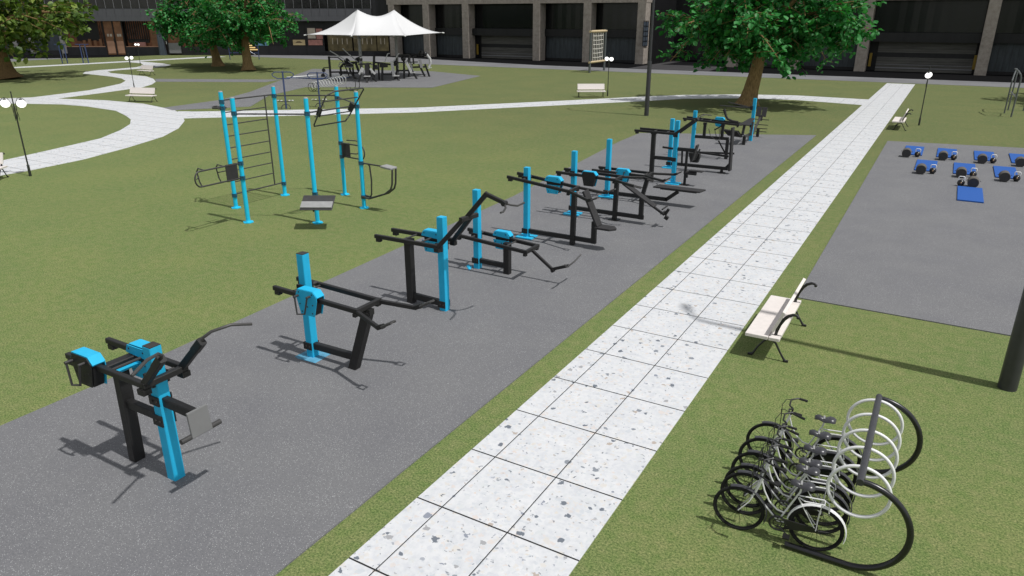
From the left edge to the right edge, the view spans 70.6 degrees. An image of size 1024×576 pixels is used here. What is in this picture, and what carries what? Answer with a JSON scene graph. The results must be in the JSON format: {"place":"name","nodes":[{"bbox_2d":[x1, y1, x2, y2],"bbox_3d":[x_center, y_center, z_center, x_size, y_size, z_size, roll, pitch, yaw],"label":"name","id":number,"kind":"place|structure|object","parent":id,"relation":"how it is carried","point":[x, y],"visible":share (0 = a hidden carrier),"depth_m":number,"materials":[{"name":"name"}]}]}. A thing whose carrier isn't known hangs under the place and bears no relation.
{"place":"outdoors","nodes":[
{"label":"outdoors","id":0,"kind":"place"},
{"bbox_2d":[10,58,62,61],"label":"side pavement","id":1,"kind":"structure","parent":0,"point":[12,60],"depth_m":106.88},
{"bbox_2d":[272,71,293,108],"bbox_3d":[-15.740,-13.675,49.977,1.544,2.552,0.209,0,21,0],"label":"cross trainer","id":2,"kind":"object","parent":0,"point":[283,78],"visible":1,"depth_m":49.89,"materials":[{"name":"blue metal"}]},
{"bbox_2d":[0,55,1023,575],"bbox_3d":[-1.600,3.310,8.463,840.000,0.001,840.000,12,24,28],"label":"lawn","id":3,"kind":"structure","parent":0,"point":[150,241],"depth_m":18.44,"materials":[{"name":"plant"}]},
{"bbox_2d":[0,91,31,175],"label":"globe lamp","id":4,"kind":"object","parent":3,"relation":"on","point":[20,102],"visible":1,"depth_m":28.32,"materials":[{"name":"grey"}]},
{"bbox_2d":[0,0,98,79],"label":"plane tree","id":5,"kind":"object","parent":3,"relation":"on","point":[21,22],"visible":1,"depth_m":72.01,"materials":[{"name":"green plant"}]},
{"bbox_2d":[54,44,68,63],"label":"air walker","id":6,"kind":"object","parent":3,"relation":"on","point":[66,59],"visible":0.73,"depth_m":97.71,"materials":[{"name":"blue metal"}]},
{"bbox_2d":[9,55,152,58],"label":"side forecourt","id":7,"kind":"structure","parent":3,"relation":"on","point":[58,56],"depth_m":114.82,"materials":[{"name":"concrete"}]},
{"bbox_2d":[75,44,89,62],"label":"air walker","id":8,"kind":"object","parent":3,"relation":"on","point":[87,59],"visible":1,"depth_m":98.05,"materials":[{"name":"blue metal"}]},
{"bbox_2d":[0,98,184,175],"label":"curved footpath","id":9,"kind":"structure","parent":3,"relation":"on","point":[148,123],"depth_m":39.46,"materials":[{"name":"concrete"}]},
{"bbox_2d":[0,153,8,176],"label":"park bench","id":10,"kind":"object","parent":9,"relation":"on","point":[1,161],"visible":1,"depth_m":28.58,"materials":[{"name":"beige wood"}]},
{"bbox_2d":[27,61,168,98],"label":"winding footpath","id":11,"kind":"structure","parent":3,"relation":"on","point":[139,81],"depth_m":70.19,"materials":[{"name":"concrete"}]},
{"bbox_2d":[125,54,134,86],"bbox_3d":[-33.911,-19.360,64.406,0.297,2.997,0.967,5,21,13],"label":"globe lamp","id":12,"kind":"object","parent":11,"relation":"on","point":[126,57],"visible":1,"depth_m":64.20,"materials":[{"name":"grey"}]},
{"bbox_2d":[14,56,211,67],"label":"footpath","id":13,"kind":"structure","parent":3,"relation":"on","point":[110,62],"depth_m":100.22,"materials":[{"name":"concrete"}]},
{"bbox_2d":[125,87,157,101],"bbox_3d":[-27.851,-14.546,54.439,2.260,1.023,0.897,5,21,12],"label":"park bench","id":14,"kind":"object","parent":3,"relation":"on","point":[137,90],"visible":1,"depth_m":54.37,"materials":[{"name":"beige wood"}]},
{"bbox_2d":[137,65,154,75],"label":"park bench","id":15,"kind":"object","parent":3,"relation":"on","point":[149,67],"visible":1,"depth_m":78.74,"materials":[{"name":"beige wood"}]},
{"bbox_2d":[140,0,243,66],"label":"broadleaf tree","id":16,"kind":"object","parent":3,"relation":"on","point":[173,20],"visible":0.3,"depth_m":87.81,"materials":[{"name":"green plant"}]},
{"bbox_2d":[0,0,390,54],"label":"shop building","id":17,"kind":"structure","parent":3,"relation":"on","point":[117,27],"depth_m":117.94,"materials":[{"name":"brown"}]},
{"bbox_2d":[96,0,104,7],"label":"window","id":18,"kind":"structure","parent":17,"relation":"in","point":[100,3],"depth_m":115.16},
{"bbox_2d":[104,0,113,7],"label":"window","id":19,"kind":"structure","parent":17,"relation":"in","point":[108,3],"depth_m":115.19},
{"bbox_2d":[101,21,116,54],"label":"shop door","id":20,"kind":"structure","parent":17,"relation":"in","point":[106,25],"depth_m":117.80,"materials":[{"name":"brown"}]},
{"bbox_2d":[113,0,121,7],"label":"window","id":21,"kind":"structure","parent":17,"relation":"in","point":[117,3],"depth_m":115.19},
{"bbox_2d":[111,21,125,54],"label":"shop door","id":22,"kind":"structure","parent":17,"relation":"in","point":[116,26],"depth_m":117.80,"materials":[{"name":"brown"}]},
{"bbox_2d":[122,0,130,7],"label":"window","id":23,"kind":"structure","parent":17,"relation":"in","point":[125,3],"depth_m":115.19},
{"bbox_2d":[130,0,138,7],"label":"window","id":24,"kind":"structure","parent":17,"relation":"in","point":[134,3],"depth_m":115.16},
{"bbox_2d":[139,0,147,7],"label":"window","id":25,"kind":"structure","parent":17,"relation":"in","point":[143,3],"depth_m":115.19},
{"bbox_2d":[147,0,156,7],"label":"window","id":26,"kind":"structure","parent":17,"relation":"in","point":[151,3],"depth_m":115.19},
{"bbox_2d":[168,43,181,52],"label":"door panel","id":27,"kind":"structure","parent":17,"relation":"in","point":[173,47],"depth_m":118.55,"materials":[{"name":"metal"}]},
{"bbox_2d":[285,0,293,7],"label":"window","id":28,"kind":"structure","parent":17,"relation":"in","point":[288,3],"depth_m":115.21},
{"bbox_2d":[293,0,301,7],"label":"window","id":29,"kind":"structure","parent":17,"relation":"in","point":[297,3],"depth_m":115.16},
{"bbox_2d":[302,0,310,7],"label":"window","id":30,"kind":"structure","parent":17,"relation":"in","point":[305,3],"depth_m":115.21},
{"bbox_2d":[310,0,318,7],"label":"window","id":31,"kind":"structure","parent":17,"relation":"in","point":[314,3],"depth_m":115.16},
{"bbox_2d":[319,0,327,7],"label":"window","id":32,"kind":"structure","parent":17,"relation":"in","point":[322,3],"depth_m":115.21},
{"bbox_2d":[328,0,335,7],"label":"window","id":33,"kind":"structure","parent":17,"relation":"in","point":[331,3],"depth_m":115.19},
{"bbox_2d":[327,35,352,50],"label":"shop window","id":34,"kind":"structure","parent":17,"relation":"in","point":[335,42],"depth_m":118.35,"materials":[{"name":"brown"}]},
{"bbox_2d":[336,0,344,7],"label":"window","id":35,"kind":"structure","parent":17,"relation":"in","point":[340,3],"depth_m":115.16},
{"bbox_2d":[345,0,352,7],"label":"window","id":36,"kind":"structure","parent":17,"relation":"in","point":[348,3],"depth_m":115.19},
{"bbox_2d":[353,0,361,7],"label":"window","id":37,"kind":"structure","parent":17,"relation":"in","point":[357,3],"depth_m":115.16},
{"bbox_2d":[353,35,376,50],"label":"shop window","id":38,"kind":"structure","parent":17,"relation":"in","point":[368,43],"depth_m":118.41,"materials":[{"name":"brown"}]},
{"bbox_2d":[362,0,370,7],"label":"window","id":39,"kind":"structure","parent":17,"relation":"in","point":[365,3],"depth_m":115.21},
{"bbox_2d":[377,35,388,50],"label":"shop window","id":40,"kind":"structure","parent":17,"relation":"in","point":[382,40],"depth_m":118.41,"materials":[{"name":"brown"}]},
{"bbox_2d":[155,79,281,81],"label":"grey side footpath","id":41,"kind":"structure","parent":3,"relation":"on","point":[212,80],"depth_m":72.31,"materials":[{"name":"rubber"}]},
{"bbox_2d":[165,82,303,109],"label":"grey footpath","id":42,"kind":"structure","parent":3,"relation":"on","point":[250,102],"depth_m":55.21,"materials":[{"name":"rubber"}]},
{"bbox_2d":[181,0,308,70],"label":"broadleaf tree","id":43,"kind":"object","parent":3,"relation":"on","point":[254,20],"visible":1,"depth_m":82.08,"materials":[{"name":"green plant"}]},
{"bbox_2d":[194,85,396,223],"bbox_3d":[-6.739,-4.441,23.364,5.953,4.003,5.132,-3,21,-7],"label":"calisthenics frame","id":44,"kind":"object","parent":3,"relation":"on","point":[315,202],"visible":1,"depth_m":23.18,"materials":[{"name":"metal"}]},
{"bbox_2d":[307,72,327,106],"bbox_3d":[-13.624,-13.957,50.903,1.466,2.425,0.198,0,21,0],"label":"cross trainer","id":45,"kind":"object","parent":3,"relation":"on","point":[319,103],"visible":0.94,"depth_m":50.82,"materials":[{"name":"metal"}]},
{"bbox_2d":[308,76,359,90],"bbox_3d":[-15.243,-17.523,61.934,4.507,1.310,1.080,-1,21,-4],"label":"bicycle rack","id":46,"kind":"object","parent":3,"relation":"on","point":[315,86],"visible":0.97,"depth_m":61.67,"materials":[{"name":"metal"}]},
{"bbox_2d":[277,69,478,87],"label":"canopy pad","id":47,"kind":"object","parent":3,"relation":"on","point":[435,79],"visible":0.8,"depth_m":72.19,"materials":[{"name":"concrete"}]},
{"bbox_2d":[286,74,351,78],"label":"platform","id":48,"kind":"structure","parent":47,"relation":"on","point":[320,77],"depth_m":75.56,"materials":[{"name":"concrete"}]},
{"bbox_2d":[321,56,349,76],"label":"gym machine","id":49,"kind":"object","parent":47,"relation":"on","point":[329,67],"visible":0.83,"depth_m":74.96,"materials":[{"name":"black metal"}]},
{"bbox_2d":[330,49,364,78],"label":"gym machine","id":50,"kind":"object","parent":47,"relation":"on","point":[348,64],"visible":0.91,"depth_m":74.06,"materials":[{"name":"black metal"}]},
{"bbox_2d":[358,56,378,82],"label":"gym machine","id":51,"kind":"object","parent":47,"relation":"on","point":[368,71],"visible":0.98,"depth_m":70.04,"materials":[{"name":"black metal"}]},
{"bbox_2d":[304,10,443,78],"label":"canopy","id":52,"kind":"object","parent":47,"relation":"on","point":[357,23],"visible":0.98,"depth_m":71.68,"materials":[{"name":"fabric"}]},
{"bbox_2d":[367,53,399,80],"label":"gym machine","id":53,"kind":"object","parent":47,"relation":"on","point":[384,64],"visible":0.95,"depth_m":71.93,"materials":[{"name":"black metal"}]},
{"bbox_2d":[393,54,417,78],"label":"gym machine","id":54,"kind":"object","parent":47,"relation":"on","point":[403,58],"visible":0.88,"depth_m":73.50,"materials":[{"name":"black metal"}]},
{"bbox_2d":[407,51,431,76],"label":"gym machine","id":55,"kind":"object","parent":47,"relation":"on","point":[421,53],"visible":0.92,"depth_m":76.18,"materials":[{"name":"black metal"}]},
{"bbox_2d":[0,133,815,575],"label":"machine pad","id":56,"kind":"object","parent":3,"relation":"on","point":[288,459],"visible":0.82,"depth_m":12.16,"materials":[{"name":"asphalt"}]},
{"bbox_2d":[64,322,251,480],"bbox_3d":[-4.959,1.529,9.890,2.500,2.333,1.736,12,24,28],"label":"weight machine","id":57,"kind":"object","parent":56,"relation":"on","point":[147,361],"visible":1,"depth_m":9.76,"materials":[{"name":"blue metal"}]},
{"bbox_2d":[272,251,434,369],"bbox_3d":[-2.939,0.523,12.965,2.989,2.101,1.202,12,24,28],"label":"weight machine","id":58,"kind":"object","parent":56,"relation":"on","point":[309,296],"visible":1,"depth_m":13.01,"materials":[{"name":"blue metal"}]},
{"bbox_2d":[374,191,524,311],"bbox_3d":[-1.414,-0.799,15.401,3.350,2.800,0.932,12,24,28],"label":"weight machine","id":59,"kind":"object","parent":56,"relation":"on","point":[439,239],"visible":1,"depth_m":15.61,"materials":[{"name":"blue metal"}]},
{"bbox_2d":[457,189,580,274],"bbox_3d":[0.089,-1.266,17.690,3.182,2.062,0.860,12,24,28],"label":"weight machine","id":60,"kind":"object","parent":56,"relation":"on","point":[504,240],"visible":0.98,"depth_m":18.04,"materials":[{"name":"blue metal"}]},
{"bbox_2d":[507,167,616,244],"bbox_3d":[1.420,-2.242,20.267,3.264,2.073,1.304,12,24,28],"label":"weight machine","id":61,"kind":"object","parent":56,"relation":"on","point":[554,184],"visible":1,"depth_m":20.28,"materials":[{"name":"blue metal"}]},
{"bbox_2d":[556,150,669,220],"bbox_3d":[3.171,-3.126,22.615,3.729,2.073,1.297,12,24,28],"label":"weight machine","id":62,"kind":"object","parent":56,"relation":"on","point":[590,178],"visible":0.95,"depth_m":22.61,"materials":[{"name":"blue metal"}]},
{"bbox_2d":[592,139,705,200],"bbox_3d":[4.678,-3.948,24.829,3.948,2.076,1.333,12,24,28],"label":"weight machine","id":63,"kind":"object","parent":56,"relation":"on","point":[608,168],"visible":0.81,"depth_m":24.98,"materials":[{"name":"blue metal"}]},
{"bbox_2d":[634,114,711,185],"bbox_3d":[6.012,-5.281,27.517,2.700,2.650,1.617,12,24,28],"label":"weight machine","id":64,"kind":"object","parent":56,"relation":"on","point":[676,132],"visible":0.99,"depth_m":27.43,"materials":[{"name":"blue metal"}]},
{"bbox_2d":[661,118,734,173],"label":"weight machine","id":65,"kind":"object","parent":56,"relation":"on","point":[728,166],"visible":0.9,"depth_m":29.80,"materials":[{"name":"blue metal"}]},
{"bbox_2d":[683,109,742,158],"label":"weight machine","id":66,"kind":"object","parent":56,"relation":"on","point":[721,122],"visible":0.93,"depth_m":32.53,"materials":[{"name":"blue metal"}]},
{"bbox_2d":[720,98,767,144],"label":"weight machine","id":67,"kind":"object","parent":56,"relation":"on","point":[749,122],"visible":0.99,"depth_m":36.87,"materials":[{"name":"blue metal"}]},
{"bbox_2d":[178,94,867,117],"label":"link footpath","id":68,"kind":"structure","parent":3,"relation":"on","point":[201,114],"depth_m":52.83,"materials":[{"name":"concrete"}]},
{"bbox_2d":[577,84,605,97],"bbox_3d":[6.281,-15.697,57.496,2.260,1.023,0.897,-1,21,-2],"label":"park bench","id":69,"kind":"object","parent":3,"relation":"on","point":[590,87],"visible":1,"depth_m":57.46,"materials":[{"name":"wood"}]},
{"bbox_2d":[588,29,606,72],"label":"climbing net","id":70,"kind":"object","parent":3,"relation":"on","point":[604,35],"visible":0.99,"depth_m":82.71,"materials":[{"name":"fabric"}]},
{"bbox_2d":[605,53,612,95],"bbox_3d":[7.721,-17.082,57.883,0.330,3.330,1.075,-10,23,-24],"label":"globe lamp","id":71,"kind":"object","parent":3,"relation":"on","point":[608,59],"visible":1,"depth_m":57.64,"materials":[{"name":"grey"}]},
{"bbox_2d":[644,0,654,115],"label":"street lamp","id":72,"kind":"object","parent":3,"relation":"on","point":[647,94],"visible":1,"depth_m":45.86,"materials":[{"name":"metal"}]},
{"bbox_2d":[655,0,886,106],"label":"broadleaf tree","id":73,"kind":"object","parent":3,"relation":"on","point":[757,36],"visible":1,"depth_m":48.19,"materials":[{"name":"green plant"}]},
{"bbox_2d":[713,457,846,550],"bbox_3d":[3.253,2.653,8.800,1.554,0.993,0.576,9,23,24],"label":"bicycle","id":74,"kind":"object","parent":3,"relation":"on","point":[790,525],"visible":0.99,"depth_m":8.76,"materials":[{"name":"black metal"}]},
{"bbox_2d":[745,278,816,362],"bbox_3d":[5.349,0.565,14.316,0.897,1.023,2.260,12,24,28],"label":"park bench","id":75,"kind":"object","parent":3,"relation":"on","point":[773,318],"visible":1,"depth_m":14.05,"materials":[{"name":"wood"}]},
{"bbox_2d":[720,444,849,533],"bbox_3d":[3.428,2.547,9.081,1.554,0.993,0.575,9,22,23],"label":"bicycle","id":76,"kind":"object","parent":3,"relation":"on","point":[815,471],"visible":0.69,"depth_m":9.06,"materials":[{"name":"black metal"}]},
{"bbox_2d":[724,437,851,525],"bbox_3d":[3.519,2.493,9.227,1.554,0.993,0.575,9,22,23],"label":"bicycle","id":77,"kind":"object","parent":3,"relation":"on","point":[809,463],"visible":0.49,"depth_m":9.20,"materials":[{"name":"black metal"}]},
{"bbox_2d":[731,425,855,510],"bbox_3d":[3.692,2.389,9.503,1.554,0.993,0.576,9,23,24],"label":"bicycle","id":78,"kind":"object","parent":3,"relation":"on","point":[820,450],"visible":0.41,"depth_m":9.49,"materials":[{"name":"black metal"}]},
{"bbox_2d":[738,412,857,493],"bbox_3d":[3.897,2.264,9.833,1.554,0.993,0.575,9,22,23],"label":"bicycle","id":79,"kind":"object","parent":3,"relation":"on","point":[827,436],"visible":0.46,"depth_m":9.78,"materials":[{"name":"black metal"}]},
{"bbox_2d":[746,398,861,475],"bbox_3d":[4.125,2.127,10.196,1.554,0.993,0.575,9,22,23],"label":"bicycle","id":80,"kind":"object","parent":3,"relation":"on","point":[830,420],"visible":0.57,"depth_m":10.16,"materials":[{"name":"black metal"}]},
{"bbox_2d":[784,394,922,570],"bbox_3d":[4.439,2.364,9.200,1.296,1.233,2.260,12,24,28],"label":"bicycle rack","id":81,"kind":"object","parent":3,"relation":"on","point":[864,468],"visible":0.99,"depth_m":8.78,"materials":[{"name":"metal"}]},
{"bbox_2d":[892,109,912,130],"bbox_3d":[22.432,-9.698,41.566,0.897,1.023,2.260,12,24,28],"label":"park bench","id":82,"kind":"object","parent":3,"relation":"on","point":[899,120],"visible":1,"depth_m":41.06,"materials":[{"name":"wood"}]},
{"bbox_2d":[798,141,1023,335],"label":"mat pad","id":83,"kind":"object","parent":3,"relation":"on","point":[906,240],"visible":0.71,"depth_m":20.19,"materials":[{"name":"rubber"}]},
{"bbox_2d":[902,148,911,156],"bbox_3d":[18.086,-6.206,33.129,0.487,0.380,0.506,12,24,28],"label":"foam roller","id":84,"kind":"object","parent":83,"relation":"on","point":[906,152],"visible":1,"depth_m":32.93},
{"bbox_2d":[905,145,923,155],"bbox_3d":[19.205,-6.573,34.572,0.800,0.050,2.600,12,24,28],"label":"exercise mat","id":85,"kind":"object","parent":83,"relation":"on","point":[913,148],"visible":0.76,"depth_m":34.95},
{"bbox_2d":[916,163,926,173],"bbox_3d":[16.761,-4.883,29.615,0.487,0.380,0.506,12,24,28],"label":"foam roller","id":86,"kind":"object","parent":83,"relation":"on","point":[921,168],"visible":1,"depth_m":29.42,"materials":[{"name":"rubber"}]},
{"bbox_2d":[914,159,937,171],"bbox_3d":[17.816,-5.267,31.105,0.800,0.050,2.600,12,24,28],"label":"exercise mat","id":87,"kind":"object","parent":83,"relation":"on","point":[928,163],"visible":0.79,"depth_m":31.40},
{"bbox_2d":[938,150,947,160],"bbox_3d":[19.336,-5.940,32.423,0.487,0.380,0.506,12,24,28],"label":"foam roller","id":88,"kind":"object","parent":83,"relation":"on","point":[943,155],"visible":1,"depth_m":32.23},
{"bbox_2d":[936,148,956,157],"bbox_3d":[20.397,-6.328,33.920,0.800,0.050,2.600,12,24,28],"label":"exercise mat","id":89,"kind":"object","parent":83,"relation":"on","point":[950,151],"visible":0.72,"depth_m":34.18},
{"bbox_2d":[957,176,965,185],"bbox_3d":[17.028,-4.052,27.410,0.256,0.381,0.261,12,24,28],"label":"kettlebell","id":90,"kind":"object","parent":83,"relation":"on","point":[960,182],"visible":0.97,"depth_m":27.35,"materials":[{"name":"black metal"}]},
{"bbox_2d":[955,167,968,177],"bbox_3d":[17.987,-4.630,28.945,0.487,0.380,0.506,12,24,28],"label":"foam roller","id":91,"kind":"object","parent":83,"relation":"on","point":[961,171],"visible":0.95,"depth_m":28.76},
{"bbox_2d":[953,162,975,174],"bbox_3d":[19.042,-5.015,30.434,0.800,0.050,2.600,12,24,28],"label":"exercise mat","id":92,"kind":"object","parent":83,"relation":"on","point":[967,166],"visible":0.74,"depth_m":30.78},
{"bbox_2d":[957,186,983,202],"bbox_3d":[16.546,-3.390,26.120,0.800,0.050,2.496,12,24,28],"label":"exercise mat","id":93,"kind":"object","parent":83,"relation":"on","point":[970,194],"visible":1,"depth_m":25.96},
{"bbox_2d":[967,176,980,186],"bbox_3d":[17.400,-4.004,27.282,0.487,0.380,0.506,12,24,28],"label":"foam roller","id":94,"kind":"object","parent":83,"relation":"on","point":[972,181],"visible":0.99,"depth_m":27.10,"materials":[{"name":"rubber"}]},
{"bbox_2d":[977,153,988,163],"bbox_3d":[20.631,-5.673,31.715,0.487,0.380,0.506,12,24,28],"label":"foam roller","id":95,"kind":"object","parent":83,"relation":"on","point":[982,158],"visible":1,"depth_m":31.53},
{"bbox_2d":[974,151,994,161],"bbox_3d":[21.692,-6.061,33.212,0.800,0.050,2.600,12,24,28],"label":"exercise mat","id":96,"kind":"object","parent":83,"relation":"on","point":[977,153],"visible":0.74,"depth_m":33.44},
{"bbox_2d":[998,170,1011,181],"bbox_3d":[19.247,-4.371,28.256,0.487,0.380,0.506,12,24,28],"label":"foam roller","id":97,"kind":"object","parent":83,"relation":"on","point":[1004,175],"visible":1,"depth_m":28.07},
{"bbox_2d":[993,166,1017,178],"bbox_3d":[20.303,-4.755,29.745,0.800,0.050,2.600,12,24,28],"label":"exercise mat","id":98,"kind":"object","parent":83,"relation":"on","point":[999,169],"visible":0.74,"depth_m":29.98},
{"bbox_2d":[1009,153,1023,163],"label":"exercise mat","id":99,"kind":"object","parent":83,"relation":"on","point":[1013,156],"visible":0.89,"depth_m":32.96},
{"bbox_2d":[1013,171,1021,181],"bbox_3d":[19.696,-4.348,28.195,0.256,0.381,0.261,12,24,28],"label":"kettlebell","id":100,"kind":"object","parent":83,"relation":"on","point":[1016,178],"visible":1,"depth_m":28.14,"materials":[{"name":"black metal"}]},
{"bbox_2d":[1014,156,1023,166],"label":"foam roller","id":101,"kind":"object","parent":83,"relation":"on","point":[1019,161],"visible":1,"depth_m":30.88,"materials":[{"name":"rubber"}]},
{"bbox_2d":[918,67,931,124],"bbox_3d":[24.101,-11.194,42.250,0.330,3.330,1.075,13,24,30],"label":"globe lamp","id":102,"kind":"object","parent":3,"relation":"on","point":[928,74],"visible":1,"depth_m":42.05,"materials":[{"name":"grey"}]},
{"bbox_2d":[997,288,1023,391],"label":"street lamp","id":103,"kind":"object","parent":3,"relation":"on","point":[1011,372],"visible":1,"depth_m":12.32,"materials":[{"name":"metal"}]},
{"bbox_2d":[1004,68,1021,116],"bbox_3d":[32.986,-12.964,47.564,0.547,2.898,4.290,12,24,28],"label":"dip station","id":104,"kind":"object","parent":3,"relation":"on","point":[1019,72],"visible":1,"depth_m":47.41,"materials":[{"name":"grey metal"}]},
{"bbox_2d":[386,0,676,63],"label":"office building","id":105,"kind":"structure","parent":0,"point":[537,30],"depth_m":104.49,"materials":[{"name":"stone"}]},
{"bbox_2d":[642,22,648,45],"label":"grille window","id":106,"kind":"structure","parent":105,"relation":"in","point":[645,24],"depth_m":95.33,"materials":[{"name":"metal"}]},
{"bbox_2d":[329,83,914,575],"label":"straight path","id":107,"kind":"structure","parent":0,"point":[541,481],"depth_m":11.75,"materials":[{"name":"stone"}]},
{"bbox_2d":[251,55,1023,87],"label":"pavement","id":108,"kind":"structure","parent":0,"point":[736,74],"depth_m":83.92,"materials":[{"name":"concrete"}]},
{"bbox_2d":[309,55,1023,82],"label":"forecourt","id":109,"kind":"structure","parent":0,"point":[917,75],"depth_m":83.98,"materials":[{"name":"concrete"}]},
{"bbox_2d":[672,0,723,60],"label":"building","id":110,"kind":"structure","parent":109,"relation":"on","point":[685,8],"depth_m":103.99,"materials":[{"name":"stone"}]},
{"bbox_2d":[678,35,687,53],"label":"window","id":111,"kind":"structure","parent":110,"relation":"in","point":[679,36],"depth_m":104.77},
{"bbox_2d":[690,36,700,54],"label":"window","id":112,"kind":"structure","parent":110,"relation":"in","point":[694,48],"depth_m":104.14,"materials":[{"name":"glass"}]},
{"bbox_2d":[632,61,725,70],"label":"driveway","id":113,"kind":"structure","parent":0,"point":[673,65],"depth_m":92.15,"materials":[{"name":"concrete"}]},
{"bbox_2d":[726,0,1023,75],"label":"office building","id":114,"kind":"structure","parent":0,"point":[980,37],"depth_m":80.75,"materials":[{"name":"stone"}]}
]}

